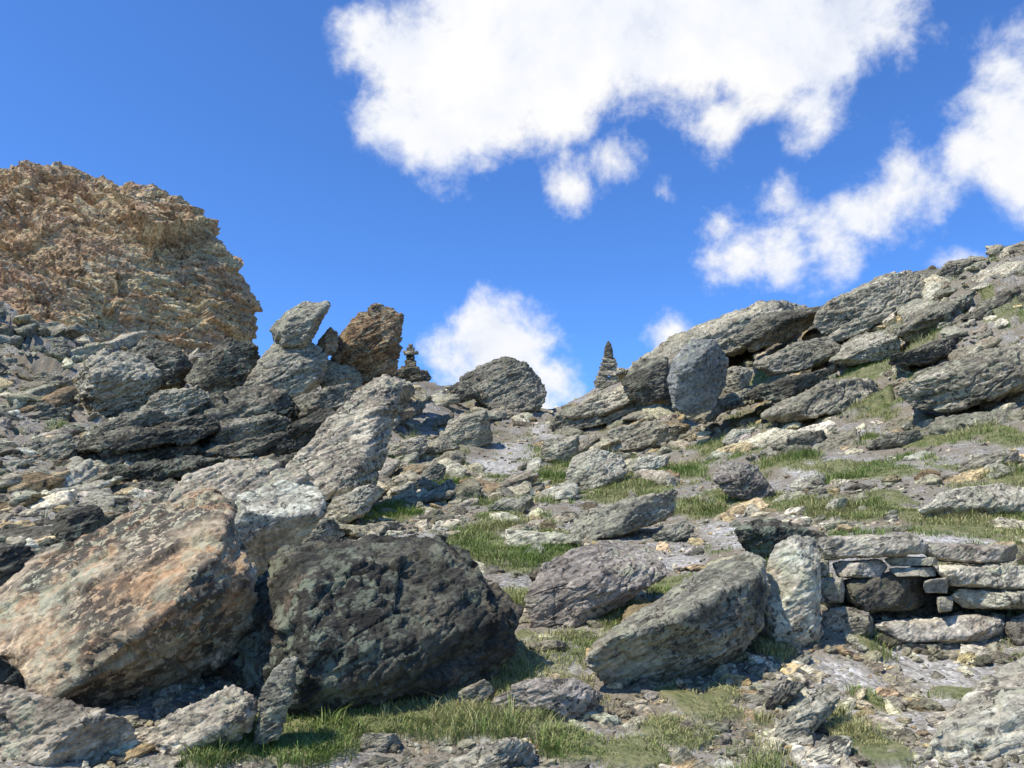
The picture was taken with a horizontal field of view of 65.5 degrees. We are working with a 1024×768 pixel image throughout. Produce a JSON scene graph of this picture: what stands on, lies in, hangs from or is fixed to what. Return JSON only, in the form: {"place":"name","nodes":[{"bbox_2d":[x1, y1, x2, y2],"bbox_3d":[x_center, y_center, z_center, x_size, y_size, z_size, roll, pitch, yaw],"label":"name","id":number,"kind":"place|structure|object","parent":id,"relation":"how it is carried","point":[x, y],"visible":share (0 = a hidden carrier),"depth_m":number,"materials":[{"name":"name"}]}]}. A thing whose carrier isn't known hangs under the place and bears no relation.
{"place":"outdoors","nodes":[
{"label":"outdoors","id":0,"kind":"place"},
{"bbox_2d":[0,160,262,355],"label":"mountain crag","id":1,"kind":"structure","parent":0,"point":[102,259],"depth_m":60.46,"materials":[{"name":"brown stone"}]},
{"bbox_2d":[0,241,1023,767],"bbox_3d":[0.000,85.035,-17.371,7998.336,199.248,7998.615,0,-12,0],"label":"ground","id":2,"kind":"structure","parent":0,"point":[828,663],"depth_m":8.48,"materials":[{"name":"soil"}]},
{"bbox_2d":[0,655,23,688],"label":"boulder","id":3,"kind":"object","parent":2,"relation":"on","point":[10,674],"visible":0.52,"depth_m":3.77,"materials":[{"name":"stone"}]},
{"bbox_2d":[0,542,35,585],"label":"boulder","id":4,"kind":"object","parent":2,"relation":"on","point":[14,558],"visible":0.39,"depth_m":5.80,"materials":[{"name":"grey stone"}]},
{"bbox_2d":[31,546,56,553],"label":"rock slab","id":5,"kind":"object","parent":2,"relation":"on","point":[39,550],"visible":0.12,"depth_m":7.31,"materials":[{"name":"stone"}]},
{"bbox_2d":[21,433,79,462],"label":"rock slab","id":6,"kind":"object","parent":2,"relation":"on","point":[54,448],"visible":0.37,"depth_m":14.95,"materials":[{"name":"grey stone"}]},
{"bbox_2d":[33,401,71,421],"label":"rock slab","id":7,"kind":"object","parent":2,"relation":"on","point":[51,410],"visible":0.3,"depth_m":19.19,"materials":[{"name":"stone"}]},
{"bbox_2d":[32,371,73,388],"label":"rock slab","id":8,"kind":"object","parent":2,"relation":"on","point":[48,376],"visible":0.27,"depth_m":22.47,"materials":[{"name":"stone"}]},
{"bbox_2d":[46,337,70,357],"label":"rock slab","id":9,"kind":"object","parent":2,"relation":"on","point":[62,348],"visible":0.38,"depth_m":26.82,"materials":[{"name":"stone"}]},
{"bbox_2d":[0,684,136,766],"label":"boulder","id":10,"kind":"object","parent":2,"relation":"on","point":[40,729],"visible":0.87,"depth_m":3.27,"materials":[{"name":"grey stone"}]},
{"bbox_2d":[50,505,111,542],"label":"rock slab","id":11,"kind":"object","parent":2,"relation":"on","point":[72,524],"visible":0.68,"depth_m":8.96,"materials":[{"name":"grey stone"}]},
{"bbox_2d":[74,348,162,417],"bbox_3d":[-10.834,0.289,21.810,2.001,2.658,3.267,9,-15,-37],"label":"rock outcrop","id":12,"kind":"object","parent":2,"relation":"on","point":[110,383],"visible":0.71,"depth_m":20.79,"materials":[{"name":"grey stone"}]},
{"bbox_2d":[0,487,257,707],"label":"boulder","id":13,"kind":"object","parent":2,"relation":"on","point":[158,595],"visible":0.93,"depth_m":4.12,"materials":[{"name":"brown stone"}]},
{"bbox_2d":[75,424,205,454],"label":"rock slab","id":14,"kind":"object","parent":2,"relation":"on","point":[121,440],"visible":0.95,"depth_m":14.76,"materials":[{"name":"grey stone"}]},
{"bbox_2d":[98,409,169,431],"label":"rock slab","id":15,"kind":"object","parent":14,"relation":"on","point":[143,418],"visible":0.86,"depth_m":15.74,"materials":[{"name":"grey stone"}]},
{"bbox_2d":[111,478,178,492],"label":"rock slab","id":16,"kind":"object","parent":2,"relation":"on","point":[153,485],"visible":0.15,"depth_m":12.84,"materials":[{"name":"stone"}]},
{"bbox_2d":[82,444,213,464],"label":"rock slab","id":17,"kind":"object","parent":2,"relation":"on","point":[107,456],"visible":0.21,"depth_m":14.85,"materials":[{"name":"grey stone"}]},
{"bbox_2d":[126,336,192,389],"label":"rock outcrop","id":18,"kind":"object","parent":2,"relation":"on","point":[172,362],"visible":0.64,"depth_m":24.32,"materials":[{"name":"grey stone"}]},
{"bbox_2d":[98,455,223,482],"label":"rock slab","id":19,"kind":"object","parent":2,"relation":"on","point":[155,470],"visible":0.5,"depth_m":13.79,"materials":[{"name":"grey stone"}]},
{"bbox_2d":[149,486,173,503],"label":"rock slab","id":20,"kind":"object","parent":2,"relation":"on","point":[162,495],"visible":0.24,"depth_m":11.61,"materials":[{"name":"stone"}]},
{"bbox_2d":[139,385,210,421],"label":"rock slab","id":21,"kind":"object","parent":2,"relation":"on","point":[176,401],"visible":0.7,"depth_m":18.16,"materials":[{"name":"grey stone"}]},
{"bbox_2d":[92,384,299,444],"bbox_3d":[-8.302,1.456,19.759,5.358,3.176,5.001,5,-13,-21],"label":"rock slab","id":22,"kind":"object","parent":2,"relation":"on","point":[237,402],"visible":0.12,"depth_m":18.56,"materials":[{"name":"grey stone"}]},
{"bbox_2d":[137,685,257,755],"bbox_3d":[-1.457,1.591,3.580,0.696,0.499,0.500,0,-12,0],"label":"boulder","id":23,"kind":"object","parent":2,"relation":"on","point":[226,713],"visible":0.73,"depth_m":3.42,"materials":[{"name":"grey stone"}]},
{"bbox_2d":[184,338,260,392],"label":"rock outcrop","id":24,"kind":"object","parent":2,"relation":"on","point":[227,364],"visible":0.84,"depth_m":23.61,"materials":[{"name":"grey stone"}]},
{"bbox_2d":[168,458,313,502],"bbox_3d":[-3.229,1.415,9.491,1.874,1.067,1.307,0,-12,0],"label":"boulder","id":25,"kind":"object","parent":2,"relation":"on","point":[230,479],"visible":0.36,"depth_m":9.27,"materials":[{"name":"grey stone"}]},
{"bbox_2d":[197,414,292,447],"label":"rock slab","id":26,"kind":"object","parent":2,"relation":"on","point":[234,430],"visible":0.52,"depth_m":16.98,"materials":[{"name":"grey stone"}]},
{"bbox_2d":[214,431,295,459],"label":"rock slab","id":27,"kind":"object","parent":2,"relation":"on","point":[270,444],"visible":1,"depth_m":14.27,"materials":[{"name":"grey stone"}]},
{"bbox_2d":[254,656,298,744],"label":"rock slab","id":28,"kind":"object","parent":2,"relation":"on","point":[275,701],"visible":1,"depth_m":3.46,"materials":[{"name":"grey stone"}]},
{"bbox_2d":[235,480,326,576],"bbox_3d":[-2.050,1.254,6.930,0.980,0.826,0.870,0,-12,0],"label":"boulder","id":29,"kind":"object","parent":2,"relation":"on","point":[271,519],"visible":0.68,"depth_m":6.64,"materials":[{"name":"grey stone"}]},
{"bbox_2d":[270,452,296,468],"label":"rock slab","id":30,"kind":"object","parent":2,"relation":"on","point":[285,459],"visible":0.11,"depth_m":12.90,"materials":[{"name":"stone"}]},
{"bbox_2d":[243,301,330,398],"bbox_3d":[-6.747,-1.054,24.069,2.589,3.374,2.032,0,-12,0],"label":"rock pillar","id":31,"kind":"object","parent":2,"relation":"on","point":[293,360],"visible":0.89,"depth_m":23.26,"materials":[{"name":"grey stone"}]},
{"bbox_2d":[316,327,337,356],"bbox_3d":[-5.687,-1.239,24.485,0.663,1.046,0.910,3,-12,-15],"label":"rock pillar","id":32,"kind":"object","parent":31,"relation":"on","point":[328,341],"visible":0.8,"depth_m":24.18,"materials":[{"name":"stone"}]},
{"bbox_2d":[275,407,335,456],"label":"rock slab","id":33,"kind":"object","parent":2,"relation":"on","point":[301,432],"visible":0.53,"depth_m":16.99,"materials":[{"name":"grey stone"}]},
{"bbox_2d":[300,517,344,544],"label":"rock slab","id":34,"kind":"object","parent":2,"relation":"on","point":[325,528],"visible":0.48,"depth_m":9.02,"materials":[{"name":"stone"}]},
{"bbox_2d":[292,383,355,422],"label":"rock slab","id":35,"kind":"object","parent":2,"relation":"on","point":[335,397],"visible":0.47,"depth_m":20.20,"materials":[{"name":"grey stone"}]},
{"bbox_2d":[319,360,363,389],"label":"rock slab","id":36,"kind":"object","parent":2,"relation":"on","point":[336,373],"visible":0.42,"depth_m":24.48,"materials":[{"name":"grey stone"}]},
{"bbox_2d":[330,303,403,384],"bbox_3d":[-4.620,-1.391,25.702,2.334,2.998,2.178,0,-12,0],"label":"rock pillar","id":37,"kind":"object","parent":36,"relation":"on","point":[370,347],"visible":0.88,"depth_m":24.88,"materials":[{"name":"brown stone"}]},
{"bbox_2d":[285,374,402,499],"bbox_3d":[-2.502,0.763,12.214,1.513,2.207,2.658,0,-12,0],"label":"rock slab","id":38,"kind":"object","parent":2,"relation":"on","point":[345,450],"visible":0.87,"depth_m":11.60,"materials":[{"name":"grey stone"}]},
{"bbox_2d":[324,484,384,523],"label":"rock slab","id":39,"kind":"object","parent":2,"relation":"on","point":[355,503],"visible":0.89,"depth_m":10.28,"materials":[{"name":"grey stone"}]},
{"bbox_2d":[234,534,523,719],"bbox_3d":[-0.762,1.457,4.889,1.666,1.076,2.216,0,-12,0],"label":"boulder","id":40,"kind":"object","parent":2,"relation":"on","point":[373,619],"visible":0.86,"depth_m":4.18,"materials":[{"name":"grey stone"}]},
{"bbox_2d":[357,732,402,752],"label":"rock slab","id":41,"kind":"object","parent":2,"relation":"on","point":[380,742],"visible":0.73,"depth_m":3.54,"materials":[{"name":"stone"}]},
{"bbox_2d":[372,376,413,411],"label":"rock outcrop","id":42,"kind":"object","parent":2,"relation":"on","point":[406,394],"visible":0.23,"depth_m":24.46,"materials":[{"name":"stone"}]},
{"bbox_2d":[389,435,428,456],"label":"rock slab","id":43,"kind":"object","parent":2,"relation":"on","point":[419,444],"visible":0.73,"depth_m":20.47,"materials":[{"name":"stone"}]},
{"bbox_2d":[386,470,438,491],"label":"rock slab","id":44,"kind":"object","parent":2,"relation":"on","point":[420,481],"visible":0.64,"depth_m":13.75,"materials":[{"name":"stone"}]},
{"bbox_2d":[393,368,431,382],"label":"rock slab","id":45,"kind":"object","parent":2,"relation":"on","point":[422,375],"visible":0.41,"depth_m":28.54,"materials":[{"name":"stone"}]},
{"bbox_2d":[400,344,419,373],"bbox_3d":[-3.549,-0.859,27.874,0.698,1.108,0.390,0,-12,0],"label":"stone cairn","id":46,"kind":"object","parent":45,"relation":"on","point":[410,367],"visible":1,"depth_m":27.72,"materials":[{"name":"stone"}]},
{"bbox_2d":[420,462,445,481],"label":"rock slab","id":47,"kind":"object","parent":2,"relation":"on","point":[435,471],"visible":0.64,"depth_m":15.33,"materials":[{"name":"stone"}]},
{"bbox_2d":[427,435,459,454],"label":"rock slab","id":48,"kind":"object","parent":2,"relation":"on","point":[445,443],"visible":0.63,"depth_m":21.32,"materials":[{"name":"stone"}]},
{"bbox_2d":[449,382,479,402],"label":"boulder","id":49,"kind":"object","parent":2,"relation":"on","point":[467,391],"visible":0.89,"depth_m":33.57,"materials":[{"name":"stone"}]},
{"bbox_2d":[443,410,492,446],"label":"rock slab","id":50,"kind":"object","parent":2,"relation":"on","point":[473,429],"visible":0.84,"depth_m":22.93,"materials":[{"name":"grey stone"}]},
{"bbox_2d":[455,679,493,704],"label":"rock slab","id":51,"kind":"object","parent":2,"relation":"on","point":[481,689],"visible":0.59,"depth_m":4.04,"materials":[{"name":"stone"}]},
{"bbox_2d":[440,737,533,767],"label":"rock slab","id":52,"kind":"object","parent":2,"relation":"on","point":[508,752],"visible":0.99,"depth_m":3.29,"materials":[{"name":"grey stone"}]},
{"bbox_2d":[459,356,546,411],"bbox_3d":[-0.380,0.128,35.517,3.873,3.126,3.140,0,-12,0],"label":"boulder","id":53,"kind":"object","parent":2,"relation":"on","point":[505,381],"visible":0.84,"depth_m":34.65,"materials":[{"name":"grey stone"}]},
{"bbox_2d":[0,262,1010,509],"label":"rock slabs","id":54,"kind":"object","parent":2,"relation":"on","point":[82,476],"visible":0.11,"depth_m":14.65,"materials":[{"name":"stone"}]},
{"bbox_2d":[488,496,534,512],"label":"rock slab","id":55,"kind":"object","parent":2,"relation":"on","point":[521,504],"visible":0.79,"depth_m":11.25,"materials":[{"name":"stone"}]},
{"bbox_2d":[0,243,1023,767],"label":"scree","id":56,"kind":"structure","parent":2,"relation":"on","point":[758,665],"depth_m":5.06,"materials":[{"name":"stone"}]},
{"bbox_2d":[0,260,1023,648],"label":"rock slabs","id":57,"kind":"object","parent":2,"relation":"on","point":[56,394],"visible":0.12,"depth_m":14.37,"materials":[{"name":"stone"}]},
{"bbox_2d":[152,414,219,446],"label":"rock slab","id":58,"kind":"object","parent":57,"relation":"on","point":[209,425],"visible":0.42,"depth_m":16.67,"materials":[{"name":"stone"}]},
{"bbox_2d":[6,255,1023,767],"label":"grass","id":59,"kind":"structure","parent":2,"relation":"on","point":[508,725],"depth_m":5.06,"materials":[{"name":"green plant"}]},
{"bbox_2d":[490,677,603,721],"bbox_3d":[0.159,1.620,4.019,0.594,0.289,0.353,0,-12,0],"label":"rock slab","id":60,"kind":"object","parent":2,"relation":"on","point":[572,698],"visible":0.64,"depth_m":3.92,"materials":[{"name":"stone"}]},
{"bbox_2d":[527,639,571,651],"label":"rock slab","id":61,"kind":"object","parent":2,"relation":"on","point":[553,645],"visible":0.77,"depth_m":4.96,"materials":[{"name":"stone"}]},
{"bbox_2d":[539,434,579,462],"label":"rock slab","id":62,"kind":"object","parent":2,"relation":"on","point":[558,448],"visible":0.73,"depth_m":20.35,"materials":[{"name":"grey stone"}]},
{"bbox_2d":[548,403,635,429],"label":"rock slab","id":63,"kind":"object","parent":2,"relation":"on","point":[560,420],"visible":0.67,"depth_m":27.21,"materials":[{"name":"grey stone"}]},
{"bbox_2d":[524,540,666,628],"bbox_3d":[0.569,1.519,6.012,1.195,0.679,0.810,8,-14,-32],"label":"rock slab","id":64,"kind":"object","parent":2,"relation":"on","point":[575,587],"visible":0.99,"depth_m":5.70,"materials":[{"name":"stone"}]},
{"bbox_2d":[565,447,628,488],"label":"rock slab","id":65,"kind":"object","parent":2,"relation":"on","point":[593,467],"visible":0.83,"depth_m":14.89,"materials":[{"name":"grey stone"}]},
{"bbox_2d":[564,384,634,419],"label":"rock slab","id":66,"kind":"object","parent":2,"relation":"on","point":[602,402],"visible":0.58,"depth_m":27.15,"materials":[{"name":"grey stone"}]},
{"bbox_2d":[593,341,618,387],"bbox_3d":[4.391,-0.885,37.135,1.263,2.282,0.748,0,-12,0],"label":"stone cairn","id":67,"kind":"object","parent":2,"relation":"on","point":[608,366],"visible":0.94,"depth_m":36.85,"materials":[{"name":"stone"}]},
{"bbox_2d":[569,489,677,539],"bbox_3d":[1.331,1.580,9.520,1.318,0.639,0.844,0,-12,0],"label":"rock slab","id":68,"kind":"object","parent":2,"relation":"on","point":[622,517],"visible":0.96,"depth_m":9.28,"materials":[{"name":"grey stone"}]},
{"bbox_2d":[604,421,685,451],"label":"rock slab","id":69,"kind":"object","parent":2,"relation":"on","point":[640,436],"visible":0.88,"depth_m":21.22,"materials":[{"name":"grey stone"}]},
{"bbox_2d":[621,356,670,405],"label":"boulder","id":70,"kind":"object","parent":2,"relation":"on","point":[644,382],"visible":0.95,"depth_m":22.75,"materials":[{"name":"grey stone"}]},
{"bbox_2d":[631,455,670,472],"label":"rock slab","id":71,"kind":"object","parent":2,"relation":"on","point":[649,462],"visible":0.79,"depth_m":16.55,"materials":[{"name":"stone"}]},
{"bbox_2d":[652,520,693,541],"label":"rock slab","id":72,"kind":"object","parent":2,"relation":"on","point":[676,531],"visible":0.95,"depth_m":8.82,"materials":[{"name":"stone"}]},
{"bbox_2d":[585,551,770,683],"bbox_3d":[1.078,1.439,4.858,1.720,0.823,0.861,10,-15,-38],"label":"boulder","id":73,"kind":"object","parent":2,"relation":"on","point":[707,620],"visible":0.94,"depth_m":4.44,"materials":[{"name":"grey stone"}]},
{"bbox_2d":[667,338,728,415],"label":"boulder","id":74,"kind":"object","parent":2,"relation":"on","point":[696,379],"visible":1,"depth_m":18.75,"materials":[{"name":"grey stone"}]},
{"bbox_2d":[616,300,810,384],"bbox_3d":[7.551,-1.654,28.166,8.151,3.954,5.303,0,-12,0],"label":"rock slab","id":75,"kind":"object","parent":2,"relation":"on","point":[722,330],"visible":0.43,"depth_m":26.13,"materials":[{"name":"grey stone"}]},
{"bbox_2d":[686,384,763,423],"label":"rock slab","id":76,"kind":"object","parent":2,"relation":"on","point":[728,401],"visible":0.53,"depth_m":20.06,"materials":[{"name":"grey stone"}]},
{"bbox_2d":[722,366,752,393],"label":"boulder","id":77,"kind":"object","parent":2,"relation":"on","point":[739,378],"visible":0.71,"depth_m":20.36,"materials":[{"name":"stone"}]},
{"bbox_2d":[722,427,755,444],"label":"rock slab","id":78,"kind":"object","parent":2,"relation":"on","point":[732,436],"visible":0.63,"depth_m":17.41,"materials":[{"name":"stone"}]},
{"bbox_2d":[712,460,774,500],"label":"rock slab","id":79,"kind":"object","parent":2,"relation":"on","point":[741,481],"visible":0.83,"depth_m":10.81,"materials":[{"name":"stone"}]},
{"bbox_2d":[731,305,822,351],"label":"rock slab","id":80,"kind":"object","parent":2,"relation":"on","point":[768,330],"visible":0.92,"depth_m":23.59,"materials":[{"name":"grey stone"}]},
{"bbox_2d":[749,679,804,709],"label":"rock slab","id":81,"kind":"object","parent":2,"relation":"on","point":[776,694],"visible":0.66,"depth_m":4.05,"materials":[{"name":"grey stone"}]},
{"bbox_2d":[734,518,826,560],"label":"rock slab","id":82,"kind":"object","parent":2,"relation":"on","point":[761,537],"visible":0.6,"depth_m":6.54,"materials":[{"name":"grey stone"}]},
{"bbox_2d":[743,368,828,400],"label":"rock slab","id":83,"kind":"object","parent":2,"relation":"on","point":[785,387],"visible":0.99,"depth_m":19.30,"materials":[{"name":"grey stone"}]},
{"bbox_2d":[764,535,822,646],"bbox_3d":[1.810,1.347,5.137,0.455,0.740,0.336,0,-12,0],"label":"standing stone","id":84,"kind":"object","parent":2,"relation":"on","point":[792,613],"visible":0.88,"depth_m":5.02,"materials":[{"name":"grey stone"}]},
{"bbox_2d":[752,336,840,376],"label":"rock slab","id":85,"kind":"object","parent":2,"relation":"on","point":[799,356],"visible":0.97,"depth_m":20.84,"materials":[{"name":"grey stone"}]},
{"bbox_2d":[771,430,827,449],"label":"rock slab","id":86,"kind":"object","parent":2,"relation":"on","point":[809,437],"visible":0.78,"depth_m":15.13,"materials":[{"name":"stone"}]},
{"bbox_2d":[759,688,840,746],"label":"rock slab","id":87,"kind":"object","parent":2,"relation":"on","point":[803,718],"visible":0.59,"depth_m":3.62,"materials":[{"name":"grey stone"}]},
{"bbox_2d":[789,474,825,490],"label":"rock slab","id":88,"kind":"object","parent":2,"relation":"on","point":[801,483],"visible":0.88,"depth_m":11.12,"materials":[{"name":"stone"}]},
{"bbox_2d":[760,377,878,423],"bbox_3d":[6.990,0.344,17.667,3.214,1.196,1.820,0,-12,0],"label":"rock slab","id":89,"kind":"object","parent":2,"relation":"on","point":[827,397],"visible":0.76,"depth_m":17.07,"materials":[{"name":"grey stone"}]},
{"bbox_2d":[806,735,852,764],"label":"rock slab","id":90,"kind":"object","parent":2,"relation":"on","point":[829,750],"visible":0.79,"depth_m":3.34,"materials":[{"name":"grey stone"}]},
{"bbox_2d":[823,497,846,512],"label":"rock slab","id":91,"kind":"object","parent":2,"relation":"on","point":[832,502],"visible":0.57,"depth_m":9.07,"materials":[{"name":"stone"}]},
{"bbox_2d":[829,331,900,365],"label":"rock slab","id":92,"kind":"object","parent":2,"relation":"on","point":[866,347],"visible":0.95,"depth_m":19.98,"materials":[{"name":"grey stone"}]},
{"bbox_2d":[813,270,926,341],"bbox_3d":[10.764,-2.361,23.702,4.144,2.720,2.748,0,-12,0],"label":"rock slab","id":93,"kind":"object","parent":2,"relation":"on","point":[862,309],"visible":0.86,"depth_m":22.68,"materials":[{"name":"grey stone"}]},
{"bbox_2d":[865,430,923,449],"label":"rock slab","id":94,"kind":"object","parent":2,"relation":"on","point":[890,440],"visible":0.85,"depth_m":13.25,"materials":[{"name":"grey stone"}]},
{"bbox_2d":[816,534,1023,649],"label":"dry stone wall","id":95,"kind":"structure","parent":2,"relation":"on","point":[868,587],"depth_m":5.30,"materials":[{"name":"grey stone"}]},
{"bbox_2d":[888,336,961,366],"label":"rock slab","id":96,"kind":"object","parent":2,"relation":"on","point":[931,352],"visible":0.82,"depth_m":17.94,"materials":[{"name":"grey stone"}]},
{"bbox_2d":[893,289,979,344],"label":"rock slab","id":97,"kind":"object","parent":2,"relation":"on","point":[926,318],"visible":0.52,"depth_m":19.89,"materials":[{"name":"grey stone"}]},
{"bbox_2d":[933,258,974,277],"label":"rock slab","id":98,"kind":"object","parent":2,"relation":"on","point":[950,268],"visible":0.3,"depth_m":23.99,"materials":[{"name":"stone"}]},
{"bbox_2d":[896,343,1023,413],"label":"rock slab","id":99,"kind":"object","parent":2,"relation":"on","point":[986,376],"visible":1,"depth_m":13.95,"materials":[{"name":"grey stone"}]},
{"bbox_2d":[947,280,979,297],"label":"rock slab","id":100,"kind":"object","parent":2,"relation":"on","point":[973,283],"visible":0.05,"depth_m":21.51,"materials":[{"name":"stone"}]},
{"bbox_2d":[918,483,1023,516],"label":"rock slab","id":101,"kind":"object","parent":2,"relation":"on","point":[994,498],"visible":0.79,"depth_m":8.06,"materials":[{"name":"grey stone"}]},
{"bbox_2d":[922,656,1023,762],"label":"rock slab","id":102,"kind":"object","parent":2,"relation":"on","point":[984,720],"visible":0.95,"depth_m":3.26,"materials":[{"name":"grey stone"}]},
{"bbox_2d":[957,450,1023,472],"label":"rock slab","id":103,"kind":"object","parent":2,"relation":"on","point":[986,459],"visible":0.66,"depth_m":10.23,"materials":[{"name":"stone"}]},
{"bbox_2d":[960,284,1023,320],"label":"rock slab","id":104,"kind":"object","parent":2,"relation":"on","point":[1000,298],"visible":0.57,"depth_m":19.07,"materials":[{"name":"grey stone"}]},
{"bbox_2d":[0,0,1023,408],"label":"sky","id":105,"kind":"structure","parent":0,"point":[543,184],"materials":[{"name":"blue"}]}
]}

